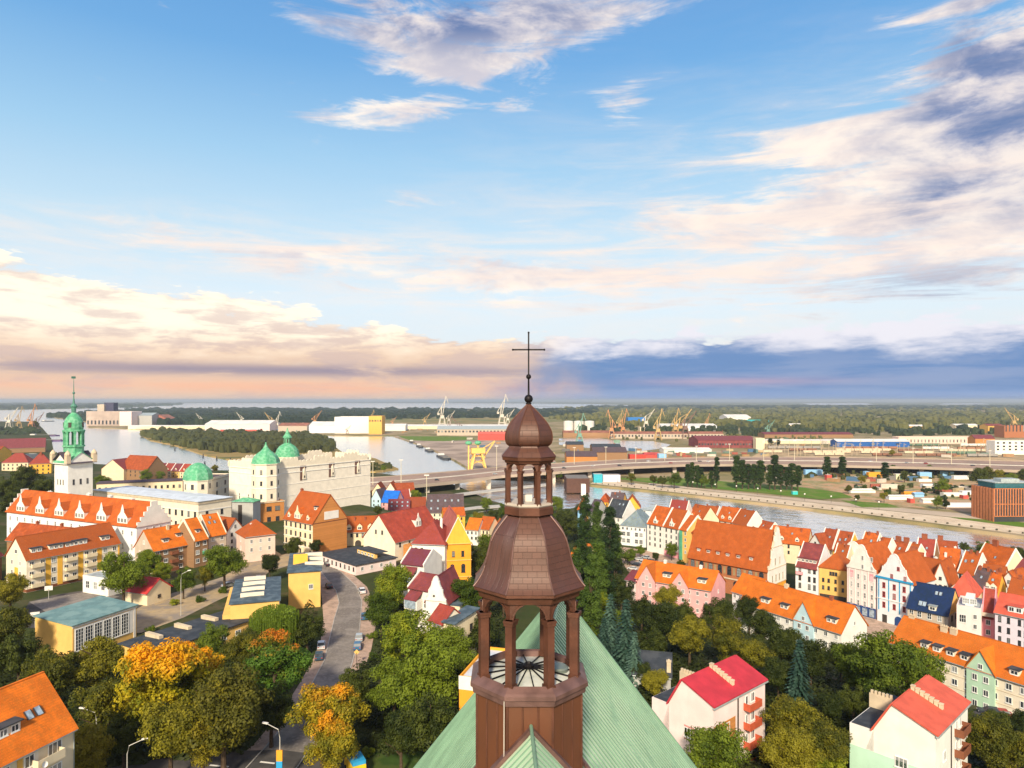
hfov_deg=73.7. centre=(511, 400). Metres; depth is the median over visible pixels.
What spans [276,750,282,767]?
banner
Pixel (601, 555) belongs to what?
poplar tree
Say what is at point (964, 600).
window
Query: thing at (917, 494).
cabin
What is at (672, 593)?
broadleaf tree
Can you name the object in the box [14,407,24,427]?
harbour crane
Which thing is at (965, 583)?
town house
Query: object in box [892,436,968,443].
station wall
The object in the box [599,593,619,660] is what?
spruce tree
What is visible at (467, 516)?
grass slope
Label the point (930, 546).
town house
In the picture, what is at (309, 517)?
town house
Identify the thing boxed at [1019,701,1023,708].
window
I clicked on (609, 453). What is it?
warehouse
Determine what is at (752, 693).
window
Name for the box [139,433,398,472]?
river island
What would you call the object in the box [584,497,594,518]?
town house
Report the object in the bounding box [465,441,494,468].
bulk unloader
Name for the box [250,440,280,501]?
castle corner tower
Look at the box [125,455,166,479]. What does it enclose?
tenement
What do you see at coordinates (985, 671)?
apartment block
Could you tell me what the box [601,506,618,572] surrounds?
poplar tree
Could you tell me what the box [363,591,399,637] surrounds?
broadleaf tree
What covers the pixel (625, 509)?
town house
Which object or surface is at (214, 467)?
broadleaf tree
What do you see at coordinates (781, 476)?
poplar tree
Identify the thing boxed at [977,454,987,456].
freight wagon
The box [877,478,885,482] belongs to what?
shipping container
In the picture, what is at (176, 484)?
castle range
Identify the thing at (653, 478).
broadleaf tree
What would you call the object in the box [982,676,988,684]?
window
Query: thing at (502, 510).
broadleaf tree
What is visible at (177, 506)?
castle range
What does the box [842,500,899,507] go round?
lawn
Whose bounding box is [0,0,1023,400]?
sky
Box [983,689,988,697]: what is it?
window
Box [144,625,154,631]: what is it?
bush
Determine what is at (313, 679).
kerb
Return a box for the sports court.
[30,592,118,611]
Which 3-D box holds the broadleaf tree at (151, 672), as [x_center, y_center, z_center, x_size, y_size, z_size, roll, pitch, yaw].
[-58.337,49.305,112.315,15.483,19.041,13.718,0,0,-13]
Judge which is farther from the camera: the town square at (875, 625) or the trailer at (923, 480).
the trailer at (923, 480)
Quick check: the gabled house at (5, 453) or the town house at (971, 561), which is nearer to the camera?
the town house at (971, 561)
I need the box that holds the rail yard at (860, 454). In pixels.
[752,447,1023,460]
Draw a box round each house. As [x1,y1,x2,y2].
[0,446,11,461]
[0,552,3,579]
[0,671,78,767]
[4,520,74,549]
[101,458,126,480]
[133,519,187,574]
[166,463,175,477]
[171,463,182,477]
[178,516,208,567]
[179,463,191,477]
[199,512,226,559]
[220,516,242,551]
[283,488,348,552]
[347,515,377,545]
[371,487,385,506]
[372,481,385,495]
[381,490,403,509]
[386,480,396,489]
[388,499,409,510]
[393,489,410,498]
[394,482,414,493]
[400,546,441,602]
[404,570,437,633]
[409,497,425,507]
[410,518,447,571]
[424,565,465,630]
[426,494,463,520]
[427,603,459,632]
[441,507,465,528]
[441,605,479,674]
[442,505,472,580]
[459,647,504,710]
[465,517,483,545]
[480,516,497,535]
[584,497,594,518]
[589,499,606,526]
[600,493,609,506]
[604,498,635,530]
[609,491,626,503]
[620,508,649,547]
[624,569,637,599]
[627,493,640,509]
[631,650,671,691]
[634,559,726,617]
[642,504,665,515]
[647,505,672,554]
[663,507,691,557]
[669,498,691,512]
[679,514,701,562]
[691,504,719,521]
[708,505,720,515]
[718,506,739,523]
[732,508,762,527]
[758,520,777,528]
[772,524,812,563]
[795,541,830,594]
[809,532,828,548]
[818,551,849,602]
[824,527,838,555]
[833,529,857,553]
[834,541,853,559]
[846,540,890,618]
[848,538,868,552]
[862,531,881,542]
[875,549,936,625]
[879,536,896,553]
[894,535,910,552]
[906,541,925,552]
[906,581,958,627]
[910,546,925,556]
[917,533,939,558]
[922,556,941,573]
[934,556,958,587]
[935,535,957,552]
[939,546,961,571]
[953,571,982,597]
[957,549,986,578]
[957,592,982,635]
[973,565,992,598]
[979,539,1022,570]
[982,587,997,638]
[983,561,1007,575]
[985,569,1007,596]
[993,592,1023,646]
[1004,567,1023,592]
[1007,574,1023,595]
[1015,558,1023,568]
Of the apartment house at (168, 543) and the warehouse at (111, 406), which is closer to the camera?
the apartment house at (168, 543)
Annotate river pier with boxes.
[581,484,585,495]
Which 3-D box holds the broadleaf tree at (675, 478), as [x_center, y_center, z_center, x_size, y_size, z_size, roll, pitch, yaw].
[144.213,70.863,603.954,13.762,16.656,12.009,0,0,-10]
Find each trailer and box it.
[916,479,931,481]
[940,492,962,495]
[951,475,968,478]
[959,490,970,494]
[959,495,968,498]
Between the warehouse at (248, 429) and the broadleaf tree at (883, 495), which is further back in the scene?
the warehouse at (248, 429)
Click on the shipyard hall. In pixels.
(19, 445)
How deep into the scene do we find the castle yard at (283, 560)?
248.45 m
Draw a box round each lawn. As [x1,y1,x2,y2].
[365,733,424,767]
[620,478,852,498]
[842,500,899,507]
[952,517,1023,526]
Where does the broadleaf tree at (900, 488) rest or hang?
on the bare ground at (819, 482)
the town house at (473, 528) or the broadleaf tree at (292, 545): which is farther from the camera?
the town house at (473, 528)
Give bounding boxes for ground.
[0,421,978,767]
[802,474,977,512]
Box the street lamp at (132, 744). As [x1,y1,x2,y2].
[127,737,147,767]
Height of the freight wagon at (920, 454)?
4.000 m
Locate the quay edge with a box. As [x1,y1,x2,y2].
[594,483,1021,533]
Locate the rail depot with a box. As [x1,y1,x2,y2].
[830,439,909,446]
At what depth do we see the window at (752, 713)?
109.75 m
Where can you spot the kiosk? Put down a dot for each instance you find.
(91, 581)
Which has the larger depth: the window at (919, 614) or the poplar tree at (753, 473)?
the poplar tree at (753, 473)
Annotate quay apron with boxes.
[396,436,554,468]
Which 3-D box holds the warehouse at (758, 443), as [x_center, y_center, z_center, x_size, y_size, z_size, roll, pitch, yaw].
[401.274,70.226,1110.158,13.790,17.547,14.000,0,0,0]
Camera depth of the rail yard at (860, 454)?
967.83 m
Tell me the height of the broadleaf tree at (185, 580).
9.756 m
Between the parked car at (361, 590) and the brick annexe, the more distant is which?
the brick annexe
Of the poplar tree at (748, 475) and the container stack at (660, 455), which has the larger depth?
the container stack at (660, 455)
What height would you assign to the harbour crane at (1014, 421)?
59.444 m
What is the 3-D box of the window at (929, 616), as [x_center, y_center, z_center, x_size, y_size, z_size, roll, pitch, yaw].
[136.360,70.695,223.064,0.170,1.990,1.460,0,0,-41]
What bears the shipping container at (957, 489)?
on the bare ground at (819, 482)
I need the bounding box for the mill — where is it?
[994,425,1023,437]
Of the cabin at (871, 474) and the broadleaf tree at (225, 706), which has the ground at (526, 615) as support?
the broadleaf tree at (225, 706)
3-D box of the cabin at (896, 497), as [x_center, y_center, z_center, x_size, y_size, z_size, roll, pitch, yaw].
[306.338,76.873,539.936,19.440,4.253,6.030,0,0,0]
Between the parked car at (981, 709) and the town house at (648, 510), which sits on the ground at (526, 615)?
the town house at (648, 510)
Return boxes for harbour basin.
[559,438,669,450]
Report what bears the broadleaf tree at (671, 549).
on the town square at (665, 557)
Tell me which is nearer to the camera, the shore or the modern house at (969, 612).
the modern house at (969, 612)
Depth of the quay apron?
1064.60 m
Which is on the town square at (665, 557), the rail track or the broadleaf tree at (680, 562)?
the broadleaf tree at (680, 562)
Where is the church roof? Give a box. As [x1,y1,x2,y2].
[413,601,696,767]
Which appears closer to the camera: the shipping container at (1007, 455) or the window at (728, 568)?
the window at (728, 568)
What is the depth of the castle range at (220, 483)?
358.27 m
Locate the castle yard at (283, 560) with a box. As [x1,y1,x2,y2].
[275,551,289,568]
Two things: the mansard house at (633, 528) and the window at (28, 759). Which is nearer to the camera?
the window at (28, 759)
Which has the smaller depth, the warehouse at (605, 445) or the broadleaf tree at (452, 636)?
the broadleaf tree at (452, 636)
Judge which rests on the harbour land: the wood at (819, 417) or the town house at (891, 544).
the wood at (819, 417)
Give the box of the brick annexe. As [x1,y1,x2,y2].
[261,499,284,522]
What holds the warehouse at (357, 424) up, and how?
on the harbour land
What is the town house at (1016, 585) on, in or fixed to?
on the ground at (526, 615)
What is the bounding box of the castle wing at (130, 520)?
[5,488,171,560]
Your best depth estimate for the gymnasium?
158.28 m
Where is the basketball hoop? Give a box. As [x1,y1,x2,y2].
[45,586,52,598]
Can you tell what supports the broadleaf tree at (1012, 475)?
on the harbour land
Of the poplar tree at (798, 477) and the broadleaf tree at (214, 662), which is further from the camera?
the poplar tree at (798, 477)
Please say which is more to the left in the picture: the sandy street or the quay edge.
the sandy street
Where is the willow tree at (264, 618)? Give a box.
[249,603,298,646]
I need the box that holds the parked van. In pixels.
[344,751,365,767]
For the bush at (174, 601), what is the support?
on the ground at (526, 615)
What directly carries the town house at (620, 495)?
on the ground at (526, 615)
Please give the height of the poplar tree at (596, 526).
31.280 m
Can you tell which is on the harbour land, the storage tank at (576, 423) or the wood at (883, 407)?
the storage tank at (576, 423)
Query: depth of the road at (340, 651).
159.84 m
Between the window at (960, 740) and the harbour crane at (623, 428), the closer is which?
the window at (960, 740)
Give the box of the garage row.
[118,610,251,657]
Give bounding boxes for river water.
[0,403,1023,557]
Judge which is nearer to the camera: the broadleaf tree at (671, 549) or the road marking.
the road marking
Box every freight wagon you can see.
[841,450,850,452]
[904,451,913,453]
[915,453,925,455]
[926,453,935,455]
[956,451,965,453]
[966,451,975,453]
[967,454,976,456]
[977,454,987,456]
[988,454,997,456]
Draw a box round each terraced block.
[730,573,767,621]
[741,578,868,649]
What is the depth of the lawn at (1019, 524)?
437.00 m
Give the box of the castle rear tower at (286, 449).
[275,428,299,461]
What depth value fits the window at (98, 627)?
157.98 m
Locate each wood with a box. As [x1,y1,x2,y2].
[0,402,182,409]
[0,426,40,434]
[46,406,598,424]
[140,426,335,453]
[371,462,391,469]
[548,405,1023,431]
[579,422,1004,435]
[585,404,1023,409]
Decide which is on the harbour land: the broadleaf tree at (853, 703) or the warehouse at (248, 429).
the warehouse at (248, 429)
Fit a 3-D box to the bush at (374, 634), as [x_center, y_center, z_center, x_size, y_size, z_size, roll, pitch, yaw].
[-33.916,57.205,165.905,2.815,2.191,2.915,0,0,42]
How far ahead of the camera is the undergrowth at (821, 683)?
142.28 m
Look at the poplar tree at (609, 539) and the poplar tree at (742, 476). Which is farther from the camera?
the poplar tree at (742, 476)
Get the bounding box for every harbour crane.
[4,407,18,426]
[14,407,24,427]
[27,404,36,426]
[437,396,447,423]
[497,394,507,423]
[574,413,585,442]
[606,410,615,438]
[618,409,628,430]
[642,409,654,426]
[653,409,663,439]
[670,408,680,430]
[675,409,691,430]
[680,410,696,438]
[1005,409,1018,424]
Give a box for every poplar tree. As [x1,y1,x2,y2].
[571,547,585,616]
[573,538,587,610]
[576,494,592,542]
[580,553,603,636]
[586,546,591,564]
[587,541,610,608]
[589,501,602,545]
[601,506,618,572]
[602,551,616,600]
[611,523,623,575]
[684,464,690,486]
[689,462,695,487]
[694,465,700,487]
[698,468,703,487]
[708,470,714,487]
[713,457,719,487]
[731,456,741,484]
[739,460,746,488]
[744,463,752,488]
[750,464,757,488]
[755,460,764,489]
[765,464,773,489]
[770,454,779,489]
[776,464,784,489]
[783,467,789,489]
[787,463,796,489]
[794,465,802,490]
[822,456,831,473]
[837,456,846,474]
[880,462,889,478]
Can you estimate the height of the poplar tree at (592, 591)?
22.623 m
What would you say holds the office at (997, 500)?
on the lawn at (1019, 524)
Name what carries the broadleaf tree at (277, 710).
on the ground at (526, 615)
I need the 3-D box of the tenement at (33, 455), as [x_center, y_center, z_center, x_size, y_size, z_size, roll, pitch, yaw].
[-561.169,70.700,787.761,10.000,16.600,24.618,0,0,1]
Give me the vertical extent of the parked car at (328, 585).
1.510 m
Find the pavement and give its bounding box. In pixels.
[248,570,374,749]
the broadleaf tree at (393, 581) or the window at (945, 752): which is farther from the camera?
the broadleaf tree at (393, 581)
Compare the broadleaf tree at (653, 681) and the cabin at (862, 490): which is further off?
the cabin at (862, 490)
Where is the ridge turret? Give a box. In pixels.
[470,332,587,767]
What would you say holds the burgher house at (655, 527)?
on the ground at (526, 615)
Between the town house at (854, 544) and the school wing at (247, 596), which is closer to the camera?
the school wing at (247, 596)
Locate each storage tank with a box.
[564,421,572,429]
[574,421,583,429]
[584,421,593,429]
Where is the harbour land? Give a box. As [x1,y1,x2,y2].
[53,406,1023,538]
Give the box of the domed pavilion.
[183,462,212,493]
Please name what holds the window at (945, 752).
in the apartment tower at (922, 722)
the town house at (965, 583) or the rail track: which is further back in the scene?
the rail track
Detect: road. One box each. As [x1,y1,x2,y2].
[111,750,368,767]
[264,564,360,751]
[425,483,545,496]
[464,504,504,511]
[649,483,979,518]
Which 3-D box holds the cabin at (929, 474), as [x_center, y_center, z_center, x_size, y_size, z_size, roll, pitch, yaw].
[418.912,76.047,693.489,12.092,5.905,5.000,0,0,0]
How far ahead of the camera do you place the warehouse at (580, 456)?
818.31 m
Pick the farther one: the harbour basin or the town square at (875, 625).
the harbour basin
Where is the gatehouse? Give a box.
[231,497,260,525]
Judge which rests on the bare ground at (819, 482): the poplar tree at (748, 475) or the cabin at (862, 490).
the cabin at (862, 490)
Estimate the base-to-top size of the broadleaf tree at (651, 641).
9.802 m
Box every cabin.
[804,469,822,474]
[825,474,831,479]
[848,488,875,492]
[866,472,881,476]
[886,495,913,499]
[901,491,914,494]
[907,498,914,502]
[911,492,923,496]
[917,472,931,476]
[919,498,934,502]
[940,471,953,475]
[946,502,970,506]
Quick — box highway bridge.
[370,457,1023,492]
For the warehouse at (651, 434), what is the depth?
1397.33 m
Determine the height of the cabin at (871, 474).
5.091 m
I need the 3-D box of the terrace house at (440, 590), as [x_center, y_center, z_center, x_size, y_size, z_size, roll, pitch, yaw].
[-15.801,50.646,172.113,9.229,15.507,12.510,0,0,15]
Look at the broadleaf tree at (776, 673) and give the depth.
127.93 m
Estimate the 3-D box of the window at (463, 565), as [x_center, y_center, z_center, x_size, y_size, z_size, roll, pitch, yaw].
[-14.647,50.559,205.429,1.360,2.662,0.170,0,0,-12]
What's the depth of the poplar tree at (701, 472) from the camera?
609.97 m
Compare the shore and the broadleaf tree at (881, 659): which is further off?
the shore
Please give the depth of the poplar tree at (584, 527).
329.81 m
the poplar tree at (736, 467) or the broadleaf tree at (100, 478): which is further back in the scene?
the poplar tree at (736, 467)
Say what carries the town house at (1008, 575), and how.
on the ground at (526, 615)
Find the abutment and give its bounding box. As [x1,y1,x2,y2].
[564,475,589,492]
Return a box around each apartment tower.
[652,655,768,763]
[850,674,971,767]
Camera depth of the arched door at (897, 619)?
234.22 m
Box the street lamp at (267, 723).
[262,722,279,749]
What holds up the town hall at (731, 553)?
on the ground at (526, 615)
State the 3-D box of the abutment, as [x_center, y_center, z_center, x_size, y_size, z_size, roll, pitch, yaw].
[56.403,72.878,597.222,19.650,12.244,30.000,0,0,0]
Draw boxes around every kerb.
[246,571,339,767]
[296,569,361,767]
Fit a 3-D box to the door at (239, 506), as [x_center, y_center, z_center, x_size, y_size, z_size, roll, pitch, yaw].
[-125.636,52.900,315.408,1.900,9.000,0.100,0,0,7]
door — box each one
[238,505,241,524]
[882,614,886,622]
[895,617,900,625]
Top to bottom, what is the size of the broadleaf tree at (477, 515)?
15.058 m
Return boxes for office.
[971,478,1023,521]
[986,440,1023,454]
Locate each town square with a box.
[618,547,687,571]
[863,616,896,637]
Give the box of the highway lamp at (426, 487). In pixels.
[424,475,428,503]
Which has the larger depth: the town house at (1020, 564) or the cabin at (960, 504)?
the cabin at (960, 504)
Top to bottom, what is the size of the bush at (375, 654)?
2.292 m
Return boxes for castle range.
[93,486,231,524]
[96,478,183,490]
[212,473,228,495]
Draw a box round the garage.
[121,576,172,605]
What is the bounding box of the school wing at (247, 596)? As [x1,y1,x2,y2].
[222,575,280,619]
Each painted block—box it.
[593,473,601,482]
[602,474,619,481]
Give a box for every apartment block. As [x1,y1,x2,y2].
[4,522,120,592]
[889,613,1023,712]
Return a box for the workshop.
[322,546,397,575]
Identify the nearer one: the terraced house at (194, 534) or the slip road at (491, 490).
the terraced house at (194, 534)
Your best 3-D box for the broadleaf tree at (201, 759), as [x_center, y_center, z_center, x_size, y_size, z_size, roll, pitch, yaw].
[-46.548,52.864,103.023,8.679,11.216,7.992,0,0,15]
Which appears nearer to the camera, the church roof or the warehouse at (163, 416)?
the church roof
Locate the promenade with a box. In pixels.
[591,481,1023,534]
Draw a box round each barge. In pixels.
[425,447,433,451]
[436,453,450,459]
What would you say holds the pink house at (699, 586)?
on the ground at (526, 615)
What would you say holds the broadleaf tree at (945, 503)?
on the bare ground at (819, 482)
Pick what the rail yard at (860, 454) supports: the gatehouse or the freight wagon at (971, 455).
the freight wagon at (971, 455)
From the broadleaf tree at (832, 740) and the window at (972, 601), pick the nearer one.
the broadleaf tree at (832, 740)
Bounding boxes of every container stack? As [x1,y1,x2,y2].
[628,454,645,458]
[657,453,665,457]
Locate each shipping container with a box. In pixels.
[827,478,840,481]
[846,476,858,481]
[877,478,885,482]
[880,484,897,488]
[953,487,963,491]
[1002,454,1013,456]
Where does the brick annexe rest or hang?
on the ground at (526, 615)
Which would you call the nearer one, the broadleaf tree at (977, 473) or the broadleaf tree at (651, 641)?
the broadleaf tree at (651, 641)
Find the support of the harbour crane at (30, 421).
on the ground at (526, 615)
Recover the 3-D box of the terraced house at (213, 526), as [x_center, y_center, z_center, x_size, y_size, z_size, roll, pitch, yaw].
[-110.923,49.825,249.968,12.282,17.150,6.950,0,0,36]
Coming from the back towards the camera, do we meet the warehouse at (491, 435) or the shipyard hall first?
the warehouse at (491, 435)
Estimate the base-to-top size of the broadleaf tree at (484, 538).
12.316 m
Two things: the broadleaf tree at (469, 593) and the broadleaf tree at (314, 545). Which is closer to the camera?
the broadleaf tree at (469, 593)
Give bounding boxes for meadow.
[385,417,567,422]
[399,436,476,440]
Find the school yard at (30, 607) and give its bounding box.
[25,591,142,627]
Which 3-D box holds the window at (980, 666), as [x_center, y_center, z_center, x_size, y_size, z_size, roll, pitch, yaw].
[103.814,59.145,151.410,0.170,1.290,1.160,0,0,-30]
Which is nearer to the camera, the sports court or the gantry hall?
the sports court
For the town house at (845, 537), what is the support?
on the ground at (526, 615)
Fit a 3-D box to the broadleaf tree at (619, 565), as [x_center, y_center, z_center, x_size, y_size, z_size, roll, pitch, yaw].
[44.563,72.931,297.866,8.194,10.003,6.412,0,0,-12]
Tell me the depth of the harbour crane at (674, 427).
1427.95 m
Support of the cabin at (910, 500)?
on the bare ground at (819, 482)
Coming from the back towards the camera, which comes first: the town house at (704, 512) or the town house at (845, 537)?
the town house at (704, 512)
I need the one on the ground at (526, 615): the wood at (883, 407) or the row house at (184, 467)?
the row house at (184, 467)
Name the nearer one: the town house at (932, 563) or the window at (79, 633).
the window at (79, 633)
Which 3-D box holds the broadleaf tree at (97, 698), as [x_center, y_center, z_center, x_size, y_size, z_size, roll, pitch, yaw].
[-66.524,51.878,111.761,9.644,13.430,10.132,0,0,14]
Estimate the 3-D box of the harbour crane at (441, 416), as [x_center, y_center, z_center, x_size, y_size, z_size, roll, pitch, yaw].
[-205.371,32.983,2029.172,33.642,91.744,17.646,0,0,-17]
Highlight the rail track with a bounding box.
[759,448,1012,457]
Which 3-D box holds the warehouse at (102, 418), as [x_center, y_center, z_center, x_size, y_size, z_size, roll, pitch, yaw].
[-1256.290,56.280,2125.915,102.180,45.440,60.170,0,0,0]
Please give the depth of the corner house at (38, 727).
86.70 m
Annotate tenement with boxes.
[1,453,32,470]
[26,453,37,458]
[29,452,52,473]
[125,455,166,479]
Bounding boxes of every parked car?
[221,581,233,587]
[315,651,323,660]
[317,640,324,649]
[325,582,332,588]
[353,641,361,649]
[355,633,362,640]
[358,587,365,593]
[977,706,999,712]
[997,707,1011,713]
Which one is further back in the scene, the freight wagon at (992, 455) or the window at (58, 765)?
the freight wagon at (992, 455)
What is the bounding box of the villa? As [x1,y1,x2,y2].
[235,519,276,561]
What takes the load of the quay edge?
on the harbour land
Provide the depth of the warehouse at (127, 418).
2096.00 m
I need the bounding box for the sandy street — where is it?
[137,560,267,632]
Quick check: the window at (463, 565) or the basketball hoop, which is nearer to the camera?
the basketball hoop
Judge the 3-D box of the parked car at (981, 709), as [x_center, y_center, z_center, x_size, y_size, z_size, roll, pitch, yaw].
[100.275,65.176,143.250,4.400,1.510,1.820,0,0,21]
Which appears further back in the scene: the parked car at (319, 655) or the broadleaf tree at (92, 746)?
the parked car at (319, 655)
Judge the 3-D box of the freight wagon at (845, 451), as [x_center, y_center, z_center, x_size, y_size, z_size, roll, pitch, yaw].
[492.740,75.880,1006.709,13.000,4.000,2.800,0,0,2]
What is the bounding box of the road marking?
[209,761,274,766]
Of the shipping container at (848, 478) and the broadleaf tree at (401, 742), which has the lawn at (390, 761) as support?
the broadleaf tree at (401, 742)
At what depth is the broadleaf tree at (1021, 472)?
636.50 m
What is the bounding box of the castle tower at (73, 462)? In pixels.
[50,376,96,495]
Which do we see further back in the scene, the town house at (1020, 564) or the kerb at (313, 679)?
the town house at (1020, 564)
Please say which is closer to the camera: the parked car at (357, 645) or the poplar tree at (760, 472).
the parked car at (357, 645)
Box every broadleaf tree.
[0,476,25,497]
[0,491,18,514]
[0,572,30,607]
[0,605,35,651]
[0,630,51,679]
[7,465,47,489]
[15,647,79,694]
[29,421,39,427]
[32,478,53,490]
[67,635,125,687]
[67,676,135,726]
[74,721,116,767]
[94,475,111,484]
[97,551,153,600]
[103,710,143,767]
[110,637,209,738]
[135,696,203,767]
[136,549,161,576]
[139,469,152,478]
[151,562,172,579]
[155,471,165,478]
[167,640,225,706]
[170,566,196,598]
[179,660,274,767]
[180,713,223,767]
[194,622,230,654]
[195,566,213,590]
[202,544,249,588]
[211,464,218,470]
[219,627,266,669]
[242,628,314,693]
[253,679,295,747]
[261,554,279,576]
[282,537,305,553]
[283,682,370,766]
[291,610,326,649]
[302,709,360,767]
[308,539,323,551]
[337,667,372,719]
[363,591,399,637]
[365,656,413,710]
[373,506,383,513]
[373,563,414,613]
[377,708,422,767]
[379,608,439,662]
[380,629,462,710]
[392,690,459,751]
[410,489,421,496]
[431,624,477,670]
[450,577,481,606]
[468,610,497,655]
[471,541,488,572]
[472,511,484,517]
[475,533,491,549]
[480,497,492,512]
[488,509,499,519]
[498,503,504,516]
[553,496,563,512]
[554,509,579,540]
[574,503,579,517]
[583,613,598,635]
[599,591,608,608]
[602,609,633,641]
[611,576,635,609]
[613,556,623,574]
[623,548,637,565]
[626,473,635,484]
[628,594,652,630]
[630,661,650,680]
[633,599,679,639]
[635,545,644,554]
[637,626,667,651]
[641,668,669,695]
[649,475,656,485]
[651,583,682,605]
[652,552,658,560]
[656,476,667,487]
[664,542,678,560]
[666,471,681,488]
[666,613,711,668]
[667,598,697,622]
[676,560,685,564]
[683,721,751,767]
[699,474,710,487]
[699,597,742,626]
[704,613,745,660]
[731,637,776,668]
[734,594,759,632]
[739,608,783,643]
[757,725,826,767]
[759,693,825,735]
[764,656,794,699]
[765,625,804,661]
[789,638,833,686]
[797,714,852,761]
[813,692,845,719]
[814,746,847,767]
[827,642,843,684]
[830,642,871,693]
[834,683,868,719]
[844,485,851,493]
[846,629,930,694]
[857,475,866,482]
[863,680,901,709]
[879,492,887,498]
[896,485,904,494]
[897,646,949,690]
[899,471,910,482]
[931,495,942,505]
[934,478,950,491]
[942,500,949,508]
[958,542,969,550]
[965,711,1023,767]
[967,467,996,482]
[967,540,990,551]
[968,711,978,720]
[983,466,994,478]
[983,708,1010,726]
[992,469,1004,477]
[1000,730,1023,767]
[1005,473,1018,478]
[1009,546,1023,557]
[1009,708,1023,731]
[1016,468,1023,479]
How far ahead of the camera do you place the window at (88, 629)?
155.74 m
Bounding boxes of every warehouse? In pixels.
[86,411,121,425]
[97,404,104,410]
[104,403,117,410]
[119,411,141,425]
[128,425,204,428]
[138,413,160,424]
[158,414,174,418]
[205,420,279,430]
[220,428,261,430]
[278,423,310,431]
[309,421,334,432]
[335,416,368,432]
[369,416,384,433]
[385,424,407,430]
[407,424,507,428]
[437,426,506,434]
[478,432,504,439]
[562,430,608,437]
[564,451,597,461]
[565,441,583,449]
[590,444,620,448]
[590,447,626,460]
[610,431,723,438]
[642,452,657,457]
[656,424,716,430]
[660,447,711,452]
[689,436,752,447]
[719,414,750,419]
[753,438,764,448]
[758,432,852,437]
[765,439,831,443]
[950,424,976,428]
[968,435,994,443]
[979,424,1001,432]
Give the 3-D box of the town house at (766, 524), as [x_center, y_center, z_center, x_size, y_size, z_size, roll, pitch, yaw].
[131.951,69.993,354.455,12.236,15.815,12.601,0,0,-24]
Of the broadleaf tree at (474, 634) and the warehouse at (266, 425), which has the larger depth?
the warehouse at (266, 425)
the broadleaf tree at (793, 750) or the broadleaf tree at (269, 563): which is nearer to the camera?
the broadleaf tree at (793, 750)
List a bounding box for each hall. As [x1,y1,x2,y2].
[0,438,46,452]
[287,551,322,608]
[362,505,433,560]
[626,417,644,420]
[687,519,786,593]
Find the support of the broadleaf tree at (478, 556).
on the ground at (526, 615)
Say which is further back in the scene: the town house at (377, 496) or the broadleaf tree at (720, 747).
the town house at (377, 496)
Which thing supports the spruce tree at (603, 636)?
on the ground at (526, 615)
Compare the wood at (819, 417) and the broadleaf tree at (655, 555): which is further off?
the wood at (819, 417)
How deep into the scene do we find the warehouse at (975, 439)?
1166.97 m
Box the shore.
[0,401,1023,409]
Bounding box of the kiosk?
[83,570,121,595]
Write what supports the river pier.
on the harbour land
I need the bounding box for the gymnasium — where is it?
[33,595,138,656]
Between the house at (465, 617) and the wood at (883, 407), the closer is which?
the house at (465, 617)
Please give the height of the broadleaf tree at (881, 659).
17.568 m
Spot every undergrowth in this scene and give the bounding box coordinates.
[0,599,316,767]
[348,580,505,756]
[472,513,630,610]
[600,600,907,767]
[968,714,1023,767]
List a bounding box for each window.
[24,753,34,767]
[48,738,61,755]
[48,760,61,767]
[75,627,83,651]
[85,624,92,645]
[86,581,89,588]
[93,582,96,589]
[94,621,102,637]
[104,618,111,638]
[112,615,119,638]
[121,612,128,635]
[461,564,465,572]
[683,726,692,738]
[727,566,730,574]
[736,568,740,576]
[750,691,755,702]
[750,710,755,721]
[751,729,754,740]
[862,608,866,615]
[869,609,873,617]
[894,755,907,767]
[917,611,921,617]
[927,613,931,619]
[937,615,941,621]
[943,749,946,762]
[951,666,957,673]
[951,678,957,686]
[959,614,965,622]
[959,715,962,727]
[959,738,962,748]
[962,598,968,603]
[970,599,976,605]
[972,673,976,680]
[972,686,976,693]
[977,663,982,670]
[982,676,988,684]
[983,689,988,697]
[1005,682,1012,691]
[1005,696,1011,704]
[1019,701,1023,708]
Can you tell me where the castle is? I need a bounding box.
[228,449,370,515]
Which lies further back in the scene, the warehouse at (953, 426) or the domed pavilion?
the warehouse at (953, 426)
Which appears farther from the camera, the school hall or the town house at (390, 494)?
the town house at (390, 494)
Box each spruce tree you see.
[598,617,613,657]
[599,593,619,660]
[612,599,638,676]
[624,632,642,689]
[784,639,815,709]
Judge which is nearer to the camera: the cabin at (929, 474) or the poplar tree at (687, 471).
the poplar tree at (687, 471)
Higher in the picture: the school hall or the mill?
the mill
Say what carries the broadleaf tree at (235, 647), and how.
on the ground at (526, 615)
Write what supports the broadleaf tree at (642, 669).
on the ground at (526, 615)
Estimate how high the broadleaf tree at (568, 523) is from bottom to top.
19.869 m
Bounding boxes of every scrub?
[600,429,822,440]
[800,467,990,481]
[854,482,970,499]
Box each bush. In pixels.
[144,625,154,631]
[169,599,179,605]
[196,595,206,602]
[218,586,226,592]
[361,745,375,757]
[365,630,377,638]
[368,652,382,660]
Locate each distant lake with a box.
[532,405,572,406]
[803,403,872,404]
[939,403,982,404]

